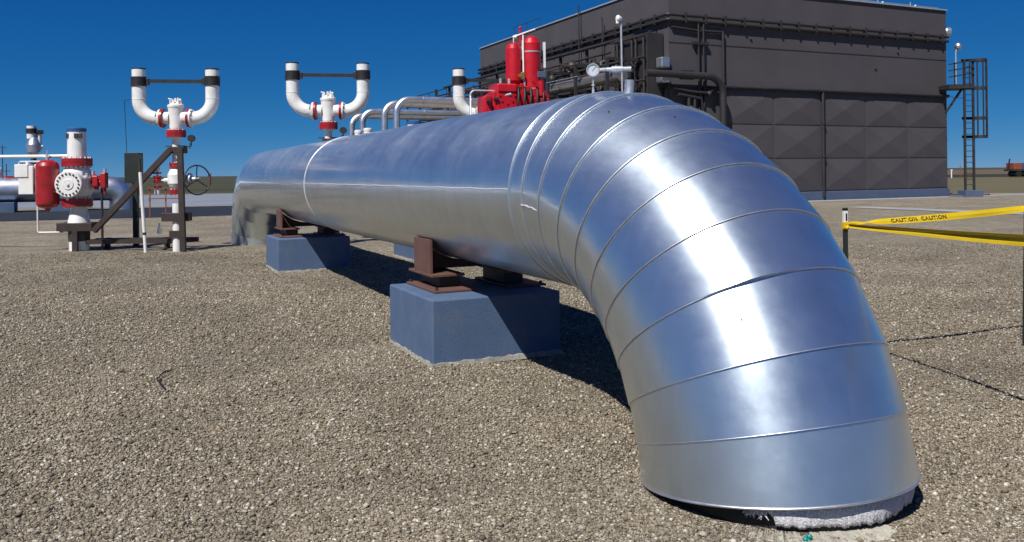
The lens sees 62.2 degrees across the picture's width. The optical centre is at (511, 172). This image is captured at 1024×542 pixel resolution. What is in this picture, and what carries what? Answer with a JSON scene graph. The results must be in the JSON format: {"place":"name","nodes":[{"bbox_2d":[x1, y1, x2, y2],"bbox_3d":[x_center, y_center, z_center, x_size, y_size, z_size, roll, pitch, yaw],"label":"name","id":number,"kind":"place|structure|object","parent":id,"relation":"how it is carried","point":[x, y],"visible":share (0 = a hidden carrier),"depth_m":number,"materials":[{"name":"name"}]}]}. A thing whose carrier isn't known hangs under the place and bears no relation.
{"place":"outdoors","nodes":[
{"label":"outdoors","id":0,"kind":"place"},
{"bbox_2d":[0,206,231,220],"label":"road","id":1,"kind":"structure","parent":0,"point":[25,215],"depth_m":37.24,"materials":[{"name":"grey asphalt"}]},
{"bbox_2d":[18,193,233,207],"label":"concrete apron","id":2,"kind":"object","parent":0,"point":[210,200],"depth_m":55.67,"materials":[{"name":"grey concrete"}]},
{"bbox_2d":[139,193,228,194],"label":"grass verge","id":3,"kind":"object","parent":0,"point":[186,193],"depth_m":82.39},
{"bbox_2d":[0,193,1023,541],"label":"gravel yard","id":4,"kind":"structure","parent":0,"point":[26,237],"depth_m":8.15,"materials":[{"name":"beige gravel"}]},
{"bbox_2d":[0,127,107,251],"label":"ball valve","id":5,"kind":"object","parent":4,"relation":"on","point":[46,182],"visible":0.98,"depth_m":18.30,"materials":[{"name":"white paint"}]},
{"bbox_2d":[0,167,132,212],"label":"distant pipe","id":6,"kind":"object","parent":4,"relation":"on","point":[11,197],"visible":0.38,"depth_m":40.25,"materials":[{"name":"metal"}]},
{"bbox_2d":[26,126,43,163],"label":"vent","id":7,"kind":"object","parent":6,"relation":"attached to","point":[34,145],"visible":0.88,"depth_m":40.81,"materials":[{"name":"metal"}]},
{"bbox_2d":[124,153,142,246],"bbox_3d":[-8.724,0.668,19.628,0.420,2.260,0.110,-1,0,-3],"label":"notice panel","id":8,"kind":"object","parent":4,"relation":"on","point":[131,170],"visible":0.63,"depth_m":19.58,"materials":[{"name":"green paint"}]},
{"bbox_2d":[86,148,198,248],"bbox_3d":[-8.244,0.610,18.672,2.300,2.264,1.158,-1,0,0],"label":"support frame","id":9,"kind":"object","parent":4,"relation":"on","point":[107,242],"visible":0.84,"depth_m":18.22,"materials":[{"name":"brown paint"}]},
{"bbox_2d":[138,159,146,252],"bbox_3d":[-7.782,0.723,17.874,0.174,2.033,0.074,-1,0,0],"label":"marker stake","id":10,"kind":"object","parent":4,"relation":"on","point":[142,209],"visible":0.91,"depth_m":17.85,"materials":[{"name":"white paint"}]},
{"bbox_2d":[148,186,177,217],"bbox_3d":[-13.515,1.191,33.097,1.300,1.320,0.095,-1,0,-6],"label":"rail fence","id":11,"kind":"object","parent":4,"relation":"on","point":[150,198],"visible":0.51,"depth_m":33.06,"materials":[{"name":"metal"}]},
{"bbox_2d":[156,369,171,389],"bbox_3d":[-2.737,1.620,6.649,0.098,0.023,0.627,-1,0,-17],"label":"bent twig","id":12,"kind":"object","parent":4,"relation":"on","point":[160,375],"visible":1,"depth_m":6.73,"materials":[{"name":"black wood"}]},
{"bbox_2d":[130,67,219,251],"bbox_3d":[-7.237,-0.239,18.254,1.884,4.040,0.554,-1,0,-2],"label":"vent stack","id":13,"kind":"object","parent":4,"relation":"on","point":[175,117],"visible":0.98,"depth_m":18.18,"materials":[{"name":"white paint"}]},
{"bbox_2d":[124,99,131,152],"bbox_3d":[-8.615,-0.998,18.978,0.199,1.210,1.597,-1,0,-32],"label":"vent wire","id":14,"kind":"object","parent":13,"relation":"attached to","point":[125,125],"visible":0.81,"depth_m":19.08,"materials":[{"name":"metal"}]},
{"bbox_2d":[266,233,349,272],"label":"concrete block","id":15,"kind":"structure","parent":4,"relation":"on","point":[309,251],"depth_m":14.28,"materials":[{"name":"blue paint"}]},
{"bbox_2d":[273,209,345,237],"bbox_3d":[-3.564,0.866,14.868,1.100,0.454,0.820,-1,0,-25],"label":"pipe saddle","id":16,"kind":"object","parent":15,"relation":"on","point":[287,226],"visible":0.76,"depth_m":14.82,"materials":[{"name":"brown paint"}]},
{"bbox_2d":[285,62,369,232],"bbox_3d":[-4.233,-0.460,19.552,1.950,4.181,0.574,-1,0,-3],"label":"vent stack","id":17,"kind":"object","parent":4,"relation":"on","point":[327,110],"visible":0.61,"depth_m":19.49,"materials":[{"name":"white paint"}]},
{"bbox_2d":[354,130,361,134],"bbox_3d":[-5.417,0.125,30.000,0.500,3.271,0.500,-1,0,-25],"label":"capped riser","id":18,"kind":"object","parent":4,"relation":"on","point":[356,132],"visible":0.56,"depth_m":29.88,"materials":[{"name":"white paint"}]},
{"bbox_2d":[363,128,371,132],"bbox_3d":[-5.251,0.063,31.000,0.540,3.392,0.540,-1,0,-25],"label":"capped riser","id":19,"kind":"object","parent":4,"relation":"on","point":[366,130],"visible":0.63,"depth_m":30.86,"materials":[{"name":"white paint"}]},
{"bbox_2d":[349,113,459,135],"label":"riser loop","id":20,"kind":"object","parent":4,"relation":"on","point":[354,119],"visible":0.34,"depth_m":48.39,"materials":[{"name":"metal"}]},
{"bbox_2d":[359,109,461,133],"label":"riser loop","id":21,"kind":"object","parent":4,"relation":"on","point":[369,112],"visible":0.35,"depth_m":47.03,"materials":[{"name":"metal"}]},
{"bbox_2d":[407,121,420,125],"bbox_3d":[-2.869,0.102,25.000,0.640,3.260,0.640,-1,0,-25],"label":"capped riser","id":22,"kind":"object","parent":4,"relation":"on","point":[412,122],"visible":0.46,"depth_m":24.82,"materials":[{"name":"white paint"}]},
{"bbox_2d":[393,244,452,260],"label":"concrete block","id":23,"kind":"structure","parent":4,"relation":"on","point":[403,252],"depth_m":16.11,"materials":[{"name":"blue paint"}]},
{"bbox_2d":[381,100,476,129],"bbox_3d":[-2.078,-0.822,40.241,8.514,5.091,0.326,-1,0,-25],"label":"riser loop","id":24,"kind":"object","parent":4,"relation":"on","point":[388,106],"visible":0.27,"depth_m":38.66,"materials":[{"name":"metal"}]},
{"bbox_2d":[393,96,477,127],"bbox_3d":[-1.407,-0.850,38.698,8.314,5.131,0.326,-1,0,-25],"label":"riser loop","id":25,"kind":"object","parent":4,"relation":"on","point":[400,103],"visible":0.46,"depth_m":37.30,"materials":[{"name":"metal"}]},
{"bbox_2d":[389,279,563,366],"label":"concrete block","id":26,"kind":"structure","parent":4,"relation":"on","point":[485,322],"depth_m":7.35,"materials":[{"name":"blue paint"}]},
{"bbox_2d":[406,237,545,293],"bbox_3d":[-0.354,0.830,8.035,1.100,0.454,0.820,-1,0,-25],"label":"pipe saddle","id":27,"kind":"object","parent":26,"relation":"on","point":[431,266],"visible":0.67,"depth_m":7.92,"materials":[{"name":"paint"}]},
{"bbox_2d":[230,80,920,531],"bbox_3d":[-2.291,0.903,12.277,1.409,2.992,18.669,-1,0,-25],"label":"insulated pipe","id":28,"kind":"object","parent":27,"relation":"on","point":[698,260],"visible":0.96,"depth_m":4.40,"materials":[{"name":"metal"}]},
{"bbox_2d":[586,63,635,92],"bbox_3d":[0.713,-0.660,6.102,0.353,0.255,0.054,-1,0,7],"label":"pressure gauge","id":29,"kind":"object","parent":28,"relation":"attached to","point":[593,70],"visible":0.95,"depth_m":6.09,"materials":[{"name":"grey metal"}]},
{"bbox_2d":[452,68,506,115],"bbox_3d":[-0.476,-0.472,20.753,1.940,4.161,0.571,-1,0,-6],"label":"vent stack","id":30,"kind":"object","parent":4,"relation":"on","point":[460,80],"visible":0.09,"depth_m":20.61,"materials":[{"name":"white paint"}]},
{"bbox_2d":[469,26,548,114],"bbox_3d":[-0.068,-0.439,14.362,1.346,4.100,0.731,-1,0,-17],"label":"valve actuator","id":31,"kind":"object","parent":4,"relation":"on","point":[524,84],"visible":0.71,"depth_m":14.29,"materials":[{"name":"red paint"}]},
{"bbox_2d":[406,30,651,125],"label":"pipe rack","id":32,"kind":"object","parent":4,"relation":"on","point":[572,84],"visible":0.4,"depth_m":44.92,"materials":[{"name":"metal"}]},
{"bbox_2d":[615,15,622,91],"bbox_3d":[4.219,-2.240,32.954,0.307,7.787,0.268,-1,0,0],"label":"yard lamp","id":33,"kind":"object","parent":4,"relation":"on","point":[618,18],"visible":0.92,"depth_m":32.96,"materials":[{"name":"grey metal"}]},
{"bbox_2d":[478,0,949,200],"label":"compressor building","id":34,"kind":"structure","parent":4,"relation":"on","point":[829,99],"depth_m":44.17,"materials":[{"name":"grey metal"}]},
{"bbox_2d":[946,27,951,35],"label":"lamp","id":35,"kind":"object","parent":34,"relation":"attached to","point":[948,31],"visible":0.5,"depth_m":48.30,"materials":[{"name":"white glass"}]},
{"bbox_2d":[939,58,987,196],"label":"cage ladder","id":36,"kind":"object","parent":34,"relation":"attached to","point":[960,88],"visible":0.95,"depth_m":46.65,"materials":[{"name":"metal"}]},
{"bbox_2d":[954,43,961,83],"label":"yard lamp","id":37,"kind":"object","parent":36,"relation":"on","point":[958,46],"visible":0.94,"depth_m":47.36,"materials":[{"name":"grey metal"}]},
{"bbox_2d":[802,534,812,541],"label":"plastic scrap","id":38,"kind":"object","parent":4,"relation":"on","point":[807,537],"visible":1,"depth_m":3.74,"materials":[{"name":"teal plastic"}]},
{"bbox_2d":[731,523,897,541],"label":"grout pad","id":39,"kind":"object","parent":4,"relation":"on","point":[880,531],"visible":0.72,"depth_m":3.80,"materials":[{"name":"beige concrete"}]},
{"bbox_2d":[842,208,849,258],"bbox_3d":[2.761,1.030,6.994,0.062,1.478,0.050,-1,0,-11],"label":"tape stake","id":40,"kind":"object","parent":4,"relation":"on","point":[845,225],"visible":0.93,"depth_m":6.99,"materials":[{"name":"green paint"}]},
{"bbox_2d":[849,224,1023,245],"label":"caution tape","id":41,"kind":"object","parent":40,"relation":"attached to","point":[1003,238],"visible":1,"depth_m":5.67,"materials":[{"name":"yellow plastic"}]},
{"bbox_2d":[849,206,1023,223],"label":"caution tape","id":42,"kind":"object","parent":40,"relation":"attached to","point":[960,215],"visible":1,"depth_m":7.39,"materials":[{"name":"yellow plastic"}]},
{"bbox_2d":[1022,246,1023,345],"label":"tape stake","id":43,"kind":"object","parent":4,"relation":"on","point":[1023,303],"visible":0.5,"depth_m":7.67,"materials":[{"name":"green paint"}]},
{"bbox_2d":[0,0,1023,176],"label":"sky","id":44,"kind":"structure","parent":0,"point":[64,64],"materials":[{"name":"blue"}]},
{"bbox_2d":[117,167,1005,193],"bbox_3d":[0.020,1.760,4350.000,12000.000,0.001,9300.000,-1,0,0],"label":"ground","id":45,"kind":"structure","parent":0,"point":[222,184],"depth_m":176.41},
{"bbox_2d":[809,194,1023,201],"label":"footpath","id":46,"kind":"structure","parent":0,"point":[902,198],"depth_m":44.91,"materials":[{"name":"concrete"}]},
{"bbox_2d":[851,206,1023,214],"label":"footpath","id":47,"kind":"structure","parent":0,"point":[1022,213],"depth_m":32.59,"materials":[{"name":"concrete"}]},
{"bbox_2d":[947,169,1008,174],"bbox_3d":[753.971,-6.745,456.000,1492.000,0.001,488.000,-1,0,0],"label":"building","id":48,"kind":"structure","parent":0,"point":[990,171],"depth_m":313.83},
{"bbox_2d":[947,174,1009,176],"bbox_3d":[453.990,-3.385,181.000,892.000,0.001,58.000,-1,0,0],"label":"field","id":49,"kind":"structure","parent":0,"point":[991,175],"depth_m":178.43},
{"bbox_2d":[948,177,1023,192],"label":"grass field","id":50,"kind":"structure","parent":0,"point":[998,184],"depth_m":84.31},
{"bbox_2d":[1004,159,1023,176],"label":"flatbed truck","id":51,"kind":"object","parent":50,"relation":"on","point":[1015,169],"visible":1,"depth_m":139.95,"materials":[{"name":"metal"}]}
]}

